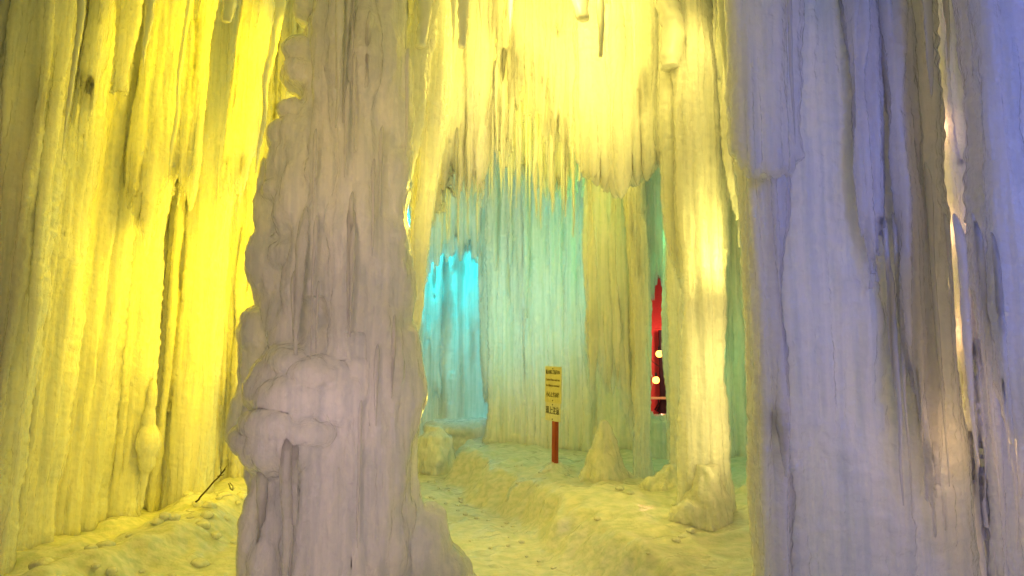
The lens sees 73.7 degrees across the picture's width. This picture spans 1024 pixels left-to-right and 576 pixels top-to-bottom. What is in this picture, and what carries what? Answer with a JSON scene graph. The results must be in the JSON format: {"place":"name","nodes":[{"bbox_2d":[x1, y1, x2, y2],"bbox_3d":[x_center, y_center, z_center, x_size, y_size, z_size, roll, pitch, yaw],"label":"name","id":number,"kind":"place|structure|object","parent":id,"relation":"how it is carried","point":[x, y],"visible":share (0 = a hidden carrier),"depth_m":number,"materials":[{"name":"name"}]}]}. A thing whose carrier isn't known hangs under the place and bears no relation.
{"place":"outdoors","nodes":[
{"label":"outdoors","id":0,"kind":"place"},
{"bbox_2d":[4,437,752,575],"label":"ground","id":1,"kind":"structure","parent":0,"point":[550,518],"depth_m":5.72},
{"bbox_2d":[28,557,54,569],"bbox_3d":[-3.215,1.898,4.677,0.149,0.098,0.143,-3,-6,24],"label":"ice chunk","id":2,"kind":"object","parent":1,"relation":"on","point":[42,561],"visible":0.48,"depth_m":4.64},
{"bbox_2d":[0,0,87,575],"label":"ice column","id":3,"kind":"structure","parent":1,"relation":"on","point":[37,38],"depth_m":5.12,"materials":[{"name":"ice"}]},
{"bbox_2d":[16,7,115,550],"bbox_3d":[-3.911,-0.689,5.954,0.725,5.991,0.614,0,-6,0],"label":"ice curtain","id":4,"kind":"object","parent":1,"relation":"on","point":[54,397],"visible":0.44,"depth_m":5.84,"materials":[{"name":"ice"}]},
{"bbox_2d":[54,11,142,535],"bbox_3d":[-3.934,-0.797,6.576,0.867,6.386,0.676,0,-6,0],"label":"ice curtain","id":5,"kind":"object","parent":1,"relation":"on","point":[82,501],"visible":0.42,"depth_m":6.42,"materials":[{"name":"ice"}]},
{"bbox_2d":[96,540,115,546],"bbox_3d":[-3.115,1.979,5.220,0.134,0.089,0.134,0,-6,-3],"label":"ice chunk","id":6,"kind":"object","parent":1,"relation":"on","point":[106,543],"visible":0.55,"depth_m":5.19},
{"bbox_2d":[105,566,117,575],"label":"ice chunk","id":7,"kind":"object","parent":1,"relation":"on","point":[111,570],"visible":1,"depth_m":4.75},
{"bbox_2d":[107,179,172,517],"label":"ice column","id":8,"kind":"structure","parent":1,"relation":"on","point":[140,358],"depth_m":6.74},
{"bbox_2d":[135,378,160,509],"bbox_3d":[-3.616,1.541,6.779,0.240,1.281,0.246,0,-6,0],"label":"ice bulb","id":9,"kind":"object","parent":8,"relation":"attached to","point":[148,443],"visible":0.97,"depth_m":6.72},
{"bbox_2d":[143,177,184,511],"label":"ice column","id":10,"kind":"structure","parent":1,"relation":"on","point":[173,240],"depth_m":7.29,"materials":[{"name":"ice"}]},
{"bbox_2d":[159,512,171,519],"bbox_3d":[-3.020,1.989,5.933,0.111,0.090,0.114,-2,-6,15],"label":"ice chunk","id":11,"kind":"object","parent":1,"relation":"on","point":[164,515],"visible":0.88,"depth_m":5.90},
{"bbox_2d":[190,558,209,567],"bbox_3d":[-2.451,2.167,5.363,0.140,0.081,0.148,5,-8,-39],"label":"ice chunk","id":12,"kind":"object","parent":1,"relation":"on","point":[198,562],"visible":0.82,"depth_m":5.33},
{"bbox_2d":[159,0,241,509],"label":"ice column","id":13,"kind":"structure","parent":1,"relation":"on","point":[189,456],"depth_m":7.46,"materials":[{"name":"ice"}]},
{"bbox_2d":[195,519,210,528],"bbox_3d":[-2.728,2.093,6.021,0.144,0.089,0.167,0,-6,-2],"label":"ice chunk","id":14,"kind":"object","parent":1,"relation":"on","point":[204,523],"visible":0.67,"depth_m":5.98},
{"bbox_2d":[200,510,213,518],"bbox_3d":[-2.771,2.066,6.208,0.124,0.076,0.109,-5,-7,38],"label":"ice chunk","id":15,"kind":"object","parent":1,"relation":"on","point":[206,514],"visible":0.9,"depth_m":6.18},
{"bbox_2d":[201,502,216,507],"bbox_3d":[-2.856,2.056,6.441,0.124,0.078,0.125,-1,-6,9],"label":"ice chunk","id":16,"kind":"object","parent":1,"relation":"on","point":[209,505],"visible":0.89,"depth_m":6.40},
{"bbox_2d":[195,466,226,501],"bbox_3d":[-2.979,1.943,6.784,0.282,0.350,0.118,0,-6,0],"label":"twig","id":17,"kind":"object","parent":1,"relation":"on","point":[205,491],"visible":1,"depth_m":6.78,"materials":[{"name":"wood"}]},
{"bbox_2d":[214,0,303,484],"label":"ice curtain","id":18,"kind":"object","parent":1,"relation":"on","point":[238,296],"visible":0.15,"depth_m":8.30,"materials":[{"name":"ice"}]},
{"bbox_2d":[224,0,476,575],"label":"ice pillar","id":19,"kind":"structure","parent":1,"relation":"on","point":[328,403],"depth_m":3.99,"materials":[{"name":"ice"}]},
{"bbox_2d":[417,425,455,474],"bbox_3d":[-1.070,2.353,9.729,0.728,0.799,0.726,-4,-7,32],"label":"ice boulder","id":20,"kind":"object","parent":1,"relation":"on","point":[436,454],"visible":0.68,"depth_m":9.46,"materials":[{"name":"ice"}]},
{"bbox_2d":[407,1,487,435],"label":"ice wall","id":21,"kind":"structure","parent":1,"relation":"on","point":[449,332],"depth_m":12.42,"materials":[{"name":"ice"}]},
{"bbox_2d":[423,417,486,451],"bbox_3d":[-0.810,2.503,11.208,1.316,0.760,0.863,0,-6,0],"label":"snow ledge","id":22,"kind":"object","parent":1,"relation":"on","point":[460,431],"visible":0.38,"depth_m":10.91,"materials":[{"name":"snow"}]},
{"bbox_2d":[538,460,573,473],"bbox_3d":[0.490,2.022,7.517,0.382,0.238,0.403,-4,-7,33],"label":"snow collar","id":23,"kind":"object","parent":1,"relation":"on","point":[559,467],"visible":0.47,"depth_m":7.47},
{"bbox_2d":[545,366,561,462],"bbox_3d":[0.471,1.492,7.570,0.067,1.236,0.300,4,-6,-33],"label":"warning sign","id":24,"kind":"object","parent":23,"relation":"on","point":[553,389],"visible":1,"depth_m":7.55,"materials":[{"name":"yellow paint"}]},
{"bbox_2d":[482,144,632,451],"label":"ice wall","id":25,"kind":"structure","parent":1,"relation":"on","point":[536,308],"depth_m":9.85,"materials":[{"name":"ice"}]},
{"bbox_2d":[579,420,633,482],"bbox_3d":[0.964,1.760,7.022,0.608,0.792,0.616,0,-6,0],"label":"ice mound","id":26,"kind":"object","parent":1,"relation":"on","point":[603,460],"visible":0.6,"depth_m":6.94,"materials":[{"name":"ice"}]},
{"bbox_2d":[623,180,654,478],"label":"ice column","id":27,"kind":"structure","parent":1,"relation":"on","point":[639,290],"depth_m":7.47,"materials":[{"name":"ice"}]},
{"bbox_2d":[638,463,676,491],"bbox_3d":[1.492,1.837,6.421,0.598,0.366,0.591,0,-6,0],"label":"ice heap","id":28,"kind":"object","parent":1,"relation":"on","point":[664,478],"visible":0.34,"depth_m":6.35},
{"bbox_2d":[650,411,666,458],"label":"wall","id":29,"kind":"structure","parent":1,"relation":"on","point":[658,444],"depth_m":8.67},
{"bbox_2d":[651,278,666,413],"bbox_3d":[3.206,1.404,15.573,3.000,3.600,2.330,0,-6,0],"label":"red tent","id":30,"kind":"object","parent":1,"relation":"on","point":[658,399],"visible":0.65,"depth_m":14.88,"materials":[{"name":"fabric"}]},
{"bbox_2d":[651,346,662,383],"bbox_3d":[2.603,1.272,11.802,1.208,0.782,0.124,0,-6,0],"label":"bulb string","id":31,"kind":"object","parent":30,"relation":"attached to","point":[655,380],"visible":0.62,"depth_m":11.76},
{"bbox_2d":[661,230,669,459],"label":"ice column","id":32,"kind":"structure","parent":1,"relation":"on","point":[664,343],"depth_m":8.19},
{"bbox_2d":[665,242,682,463],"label":"ice column","id":33,"kind":"structure","parent":1,"relation":"on","point":[674,313],"depth_m":7.15,"materials":[{"name":"ice"}]},
{"bbox_2d":[668,464,733,531],"bbox_3d":[1.538,1.697,5.565,0.572,0.575,0.497,0,-6,0],"label":"ice heap","id":34,"kind":"object","parent":1,"relation":"on","point":[706,503],"visible":0.77,"depth_m":5.43,"materials":[{"name":"ice"}]},
{"bbox_2d":[670,0,736,511],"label":"ice column","id":35,"kind":"structure","parent":1,"relation":"on","point":[703,429],"depth_m":5.77,"materials":[{"name":"ice"}]},
{"bbox_2d":[724,192,747,457],"bbox_3d":[2.892,-1.330,8.804,0.967,7.228,0.522,0,-6,0],"label":"ice curtain","id":36,"kind":"object","parent":1,"relation":"on","point":[734,376],"visible":0.1,"depth_m":8.47,"materials":[{"name":"ice"}]},
{"bbox_2d":[733,160,795,575],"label":"ice column","id":37,"kind":"structure","parent":1,"relation":"on","point":[764,209],"depth_m":3.61,"materials":[{"name":"ice"}]},
{"bbox_2d":[738,0,980,575],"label":"ice pillar","id":38,"kind":"structure","parent":1,"relation":"on","point":[853,515],"depth_m":3.70,"materials":[{"name":"ice"}]},
{"bbox_2d":[885,265,903,505],"bbox_3d":[2.040,0.481,3.631,0.046,1.315,0.051,-5,-8,41],"label":"icicle","id":39,"kind":"object","parent":38,"relation":"hanging from","point":[894,329],"visible":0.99,"depth_m":3.63,"materials":[{"name":"ice"}]},
{"bbox_2d":[943,213,961,441],"bbox_3d":[2.330,0.192,3.603,0.029,1.214,0.038,-4,-7,33],"label":"icicle","id":40,"kind":"object","parent":38,"relation":"attached to","point":[947,230],"visible":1,"depth_m":3.60,"materials":[{"name":"ice"}]},
{"bbox_2d":[937,0,1023,575],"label":"ice column","id":41,"kind":"structure","parent":1,"relation":"on","point":[999,553],"depth_m":4.14,"materials":[{"name":"ice"}]},
{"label":"ice roof","id":42,"kind":"structure","parent":0,"visible":0},
{"bbox_2d":[61,0,88,159],"bbox_3d":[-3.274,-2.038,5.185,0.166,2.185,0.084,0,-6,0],"label":"icicle","id":43,"kind":"object","parent":42,"relation":"hanging from","point":[81,10],"visible":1,"depth_m":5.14,"materials":[{"name":"ice"}]},
{"bbox_2d":[71,0,115,160],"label":"hanging curtain","id":44,"kind":"object","parent":42,"relation":"hanging from","point":[94,54],"visible":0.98,"depth_m":5.62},
{"bbox_2d":[109,0,143,95],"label":"hanging curtain","id":45,"kind":"object","parent":42,"relation":"hanging from","point":[128,21],"visible":1,"depth_m":5.92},
{"bbox_2d":[142,0,155,66],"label":"icicle","id":46,"kind":"object","parent":42,"relation":"hanging from","point":[150,8],"visible":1,"depth_m":5.64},
{"bbox_2d":[123,0,218,260],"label":"hanging curtain","id":47,"kind":"object","parent":42,"relation":"hanging from","point":[146,164],"visible":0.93,"depth_m":6.65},
{"bbox_2d":[168,0,193,183],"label":"icicle","id":48,"kind":"object","parent":42,"relation":"hanging from","point":[188,14],"visible":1,"depth_m":6.12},
{"bbox_2d":[221,0,237,22],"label":"icicle","id":49,"kind":"object","parent":42,"relation":"hanging from","point":[228,10],"visible":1,"depth_m":5.85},
{"bbox_2d":[221,0,274,202],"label":"hanging curtain","id":50,"kind":"object","parent":42,"relation":"hanging from","point":[244,108],"visible":0.87,"depth_m":7.24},
{"bbox_2d":[255,0,286,172],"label":"icicle","id":51,"kind":"object","parent":42,"relation":"hanging from","point":[280,9],"visible":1,"depth_m":6.22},
{"bbox_2d":[335,0,344,127],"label":"icicle","id":52,"kind":"object","parent":42,"relation":"hanging from","point":[339,17],"visible":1,"depth_m":3.90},
{"bbox_2d":[407,0,438,178],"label":"hanging curtain","id":53,"kind":"object","parent":42,"relation":"hanging from","point":[421,62],"visible":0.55,"depth_m":5.09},
{"bbox_2d":[415,0,432,48],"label":"icicle","id":54,"kind":"object","parent":42,"relation":"hanging from","point":[424,7],"visible":1,"depth_m":4.98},
{"bbox_2d":[410,0,452,332],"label":"hanging curtain","id":55,"kind":"object","parent":42,"relation":"hanging from","point":[426,174],"visible":0.62,"depth_m":5.71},
{"bbox_2d":[431,0,465,227],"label":"hanging curtain","id":56,"kind":"object","parent":42,"relation":"hanging from","point":[457,120],"visible":0.32,"depth_m":6.90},
{"bbox_2d":[446,188,448,245],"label":"icicle","id":57,"kind":"object","parent":56,"relation":"hanging from","point":[447,191],"visible":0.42,"depth_m":6.97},
{"bbox_2d":[454,128,457,204],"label":"icicle","id":58,"kind":"object","parent":56,"relation":"hanging from","point":[456,145],"visible":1,"depth_m":6.86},
{"bbox_2d":[457,140,462,243],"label":"icicle","id":59,"kind":"object","parent":56,"relation":"hanging from","point":[460,154],"visible":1,"depth_m":6.77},
{"bbox_2d":[464,106,466,192],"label":"icicle","id":60,"kind":"object","parent":56,"relation":"hanging from","point":[465,148],"visible":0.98,"depth_m":6.91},
{"bbox_2d":[466,127,470,235],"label":"icicle","id":61,"kind":"object","parent":56,"relation":"hanging from","point":[468,154],"visible":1,"depth_m":6.79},
{"bbox_2d":[409,169,488,403],"bbox_3d":[-0.806,-1.776,10.985,1.775,8.326,0.399,-1,-6,6],"label":"hanging curtain","id":62,"kind":"object","parent":42,"relation":"hanging from","point":[472,246],"visible":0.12,"depth_m":10.75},
{"bbox_2d":[450,0,455,45],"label":"icicle","id":63,"kind":"object","parent":42,"relation":"hanging from","point":[453,6],"visible":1,"depth_m":5.33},
{"bbox_2d":[457,0,469,48],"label":"icicle","id":64,"kind":"object","parent":42,"relation":"hanging from","point":[463,11],"visible":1,"depth_m":5.21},
{"bbox_2d":[457,0,514,207],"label":"hanging curtain","id":65,"kind":"object","parent":42,"relation":"hanging from","point":[487,44],"visible":0.72,"depth_m":7.03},
{"bbox_2d":[491,96,493,201],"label":"icicle","id":66,"kind":"object","parent":65,"relation":"hanging from","point":[492,112],"visible":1,"depth_m":6.96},
{"bbox_2d":[498,151,501,188],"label":"icicle","id":67,"kind":"object","parent":65,"relation":"hanging from","point":[499,156],"visible":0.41,"depth_m":7.13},
{"bbox_2d":[503,111,505,195],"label":"icicle","id":68,"kind":"object","parent":65,"relation":"hanging from","point":[504,153],"visible":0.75,"depth_m":6.95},
{"bbox_2d":[507,156,509,193],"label":"icicle","id":69,"kind":"object","parent":65,"relation":"hanging from","point":[508,167],"visible":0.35,"depth_m":7.16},
{"bbox_2d":[510,152,512,220],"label":"icicle","id":70,"kind":"object","parent":65,"relation":"hanging from","point":[511,163],"visible":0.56,"depth_m":7.16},
{"bbox_2d":[518,121,521,188],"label":"icicle","id":71,"kind":"object","parent":65,"relation":"hanging from","point":[520,138],"visible":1,"depth_m":6.88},
{"bbox_2d":[495,61,498,166],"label":"icicle","id":72,"kind":"object","parent":42,"relation":"hanging from","point":[496,85],"visible":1,"depth_m":6.83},
{"bbox_2d":[500,81,505,178],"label":"icicle","id":73,"kind":"object","parent":42,"relation":"hanging from","point":[503,93],"visible":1,"depth_m":6.81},
{"bbox_2d":[507,0,512,39],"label":"icicle","id":74,"kind":"object","parent":42,"relation":"hanging from","point":[510,8],"visible":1,"depth_m":5.44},
{"bbox_2d":[528,123,531,183],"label":"icicle","id":75,"kind":"object","parent":42,"relation":"hanging from","point":[530,151],"visible":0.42,"depth_m":7.46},
{"bbox_2d":[505,0,580,181],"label":"hanging curtain","id":76,"kind":"object","parent":42,"relation":"hanging from","point":[544,68],"visible":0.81,"depth_m":7.10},
{"bbox_2d":[515,122,518,206],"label":"icicle","id":77,"kind":"object","parent":76,"relation":"hanging from","point":[516,137],"visible":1,"depth_m":6.96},
{"bbox_2d":[517,92,520,188],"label":"icicle","id":78,"kind":"object","parent":76,"relation":"hanging from","point":[518,126],"visible":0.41,"depth_m":7.18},
{"bbox_2d":[525,98,527,192],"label":"icicle","id":79,"kind":"object","parent":76,"relation":"hanging from","point":[526,135],"visible":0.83,"depth_m":7.18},
{"bbox_2d":[528,119,530,221],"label":"icicle","id":80,"kind":"object","parent":76,"relation":"hanging from","point":[529,139],"visible":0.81,"depth_m":7.20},
{"bbox_2d":[532,133,538,216],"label":"icicle","id":81,"kind":"object","parent":76,"relation":"hanging from","point":[535,152],"visible":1,"depth_m":6.89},
{"bbox_2d":[537,129,541,229],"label":"icicle","id":82,"kind":"object","parent":76,"relation":"hanging from","point":[538,161],"visible":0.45,"depth_m":7.16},
{"bbox_2d":[539,117,542,214],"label":"icicle","id":83,"kind":"object","parent":76,"relation":"hanging from","point":[541,156],"visible":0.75,"depth_m":7.08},
{"bbox_2d":[547,141,550,196],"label":"icicle","id":84,"kind":"object","parent":76,"relation":"hanging from","point":[548,166],"visible":0.48,"depth_m":7.04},
{"bbox_2d":[549,135,553,214],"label":"icicle","id":85,"kind":"object","parent":76,"relation":"hanging from","point":[551,147],"visible":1,"depth_m":6.82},
{"bbox_2d":[550,111,555,206],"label":"icicle","id":86,"kind":"object","parent":76,"relation":"hanging from","point":[552,130],"visible":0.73,"depth_m":6.98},
{"bbox_2d":[560,140,562,220],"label":"icicle","id":87,"kind":"object","parent":76,"relation":"hanging from","point":[561,174],"visible":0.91,"depth_m":7.17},
{"bbox_2d":[562,159,564,209],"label":"icicle","id":88,"kind":"object","parent":76,"relation":"hanging from","point":[563,181],"visible":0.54,"depth_m":7.24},
{"bbox_2d":[565,124,566,203],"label":"icicle","id":89,"kind":"object","parent":76,"relation":"hanging from","point":[565,157],"visible":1,"depth_m":7.03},
{"bbox_2d":[564,139,568,217],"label":"icicle","id":90,"kind":"object","parent":76,"relation":"hanging from","point":[566,177],"visible":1,"depth_m":7.01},
{"bbox_2d":[570,142,573,237],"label":"icicle","id":91,"kind":"object","parent":76,"relation":"hanging from","point":[572,167],"visible":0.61,"depth_m":7.12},
{"bbox_2d":[513,98,583,204],"bbox_3d":[0.267,-2.861,8.467,1.328,3.769,0.334,-1,-6,13],"label":"hanging curtain","id":92,"kind":"object","parent":42,"relation":"hanging from","point":[557,181],"visible":0.04,"depth_m":8.19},
{"bbox_2d":[571,0,588,22],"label":"icicle","id":93,"kind":"object","parent":42,"relation":"hanging from","point":[581,12],"visible":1,"depth_m":5.21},
{"bbox_2d":[596,0,604,57],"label":"icicle","id":94,"kind":"object","parent":42,"relation":"hanging from","point":[600,9],"visible":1,"depth_m":5.22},
{"bbox_2d":[582,177,632,438],"bbox_3d":[1.186,-1.403,7.909,0.800,6.204,0.334,0,-6,0],"label":"ice curtain","id":95,"kind":"object","parent":42,"relation":"hanging from","point":[605,275],"visible":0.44,"depth_m":7.64,"materials":[{"name":"ice"}]},
{"bbox_2d":[572,0,660,198],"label":"hanging curtain","id":96,"kind":"object","parent":42,"relation":"hanging from","point":[616,150],"visible":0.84,"depth_m":6.26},
{"bbox_2d":[645,168,662,300],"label":"hanging curtain","id":97,"kind":"object","parent":42,"relation":"hanging from","point":[654,216],"visible":0.06,"depth_m":9.66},
{"bbox_2d":[656,0,684,72],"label":"icicle","id":98,"kind":"object","parent":42,"relation":"hanging from","point":[670,19],"visible":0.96,"depth_m":5.90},
{"bbox_2d":[657,7,728,290],"bbox_3d":[1.628,-1.515,6.118,0.661,4.243,0.254,0,-6,0],"label":"hanging curtain","id":99,"kind":"object","parent":42,"relation":"hanging from","point":[665,112],"visible":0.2,"depth_m":6.00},
{"bbox_2d":[717,0,726,81],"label":"icicle","id":100,"kind":"object","parent":42,"relation":"hanging from","point":[721,17],"visible":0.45,"depth_m":4.57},
{"bbox_2d":[720,47,739,247],"bbox_3d":[1.912,-1.800,5.833,0.325,3.379,0.210,0,-6,0],"label":"hanging curtain","id":101,"kind":"object","parent":42,"relation":"hanging from","point":[726,157],"visible":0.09,"depth_m":5.69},
{"bbox_2d":[724,0,804,181],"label":"hanging slab","id":102,"kind":"structure","parent":42,"relation":"hanging from","point":[760,136],"depth_m":3.55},
{"bbox_2d":[787,0,795,143],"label":"icicle","id":103,"kind":"object","parent":102,"relation":"attached to","point":[790,37],"visible":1,"depth_m":3.54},
{"bbox_2d":[838,0,885,288],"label":"hanging curtain","id":104,"kind":"object","parent":42,"relation":"hanging from","point":[860,25],"visible":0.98,"depth_m":3.74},
{"bbox_2d":[882,217,894,396],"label":"icicle","id":105,"kind":"object","parent":104,"relation":"hanging from","point":[886,247],"visible":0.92,"depth_m":3.67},
{"bbox_2d":[878,0,946,536],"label":"hanging curtain","id":106,"kind":"object","parent":42,"relation":"hanging from","point":[900,72],"visible":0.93,"depth_m":3.65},
{"bbox_2d":[892,212,912,517],"bbox_3d":[2.074,0.389,3.623,0.031,1.618,0.034,-5,-8,42],"label":"icicle","id":107,"kind":"object","parent":106,"relation":"hanging from","point":[896,245],"visible":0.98,"depth_m":3.62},
{"bbox_2d":[916,368,921,444],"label":"icicle","id":108,"kind":"object","parent":106,"relation":"hanging from","point":[918,385],"visible":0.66,"depth_m":3.57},
{"bbox_2d":[924,162,949,486],"bbox_3d":[2.243,0.165,3.606,0.034,1.722,0.041,3,-7,-30],"label":"icicle","id":109,"kind":"object","parent":106,"relation":"hanging from","point":[929,203],"visible":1,"depth_m":3.62,"materials":[{"name":"ice"}]},
{"bbox_2d":[922,0,933,96],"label":"icicle","id":110,"kind":"object","parent":42,"relation":"hanging from","point":[928,14],"visible":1,"depth_m":3.54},
{"bbox_2d":[942,0,949,67],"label":"icicle","id":111,"kind":"object","parent":42,"relation":"hanging from","point":[946,9],"visible":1,"depth_m":3.76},
{"bbox_2d":[951,0,1023,498],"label":"hanging slab","id":112,"kind":"structure","parent":42,"relation":"hanging from","point":[990,44],"depth_m":3.10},
{"bbox_2d":[952,213,979,466],"bbox_3d":[2.082,0.223,3.124,0.048,1.164,0.059,-3,-6,25],"label":"icicle","id":113,"kind":"object","parent":112,"relation":"hanging from","point":[963,271],"visible":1,"depth_m":3.12,"materials":[{"name":"ice"}]},
{"bbox_2d":[971,212,989,428],"bbox_3d":[2.133,0.138,3.106,0.026,0.989,0.033,0,-6,0],"label":"icicle","id":114,"kind":"object","parent":112,"relation":"hanging from","point":[980,311],"visible":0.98,"depth_m":3.10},
{"bbox_2d":[974,221,1000,511],"bbox_3d":[2.136,0.330,3.066,0.036,1.312,0.050,0,-6,0],"label":"icicle","id":115,"kind":"object","parent":112,"relation":"hanging from","point":[981,263],"visible":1,"depth_m":3.06,"materials":[{"name":"ice"}]},
{"bbox_2d":[990,232,1018,549],"bbox_3d":[2.151,0.430,2.978,0.033,1.379,0.048,0,-6,0],"label":"icicle","id":116,"kind":"object","parent":112,"relation":"hanging from","point":[1001,320],"visible":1,"depth_m":2.98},
{"bbox_2d":[1001,378,1009,460],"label":"icicle","id":117,"kind":"object","parent":112,"relation":"hanging from","point":[1004,402],"visible":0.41,"depth_m":3.00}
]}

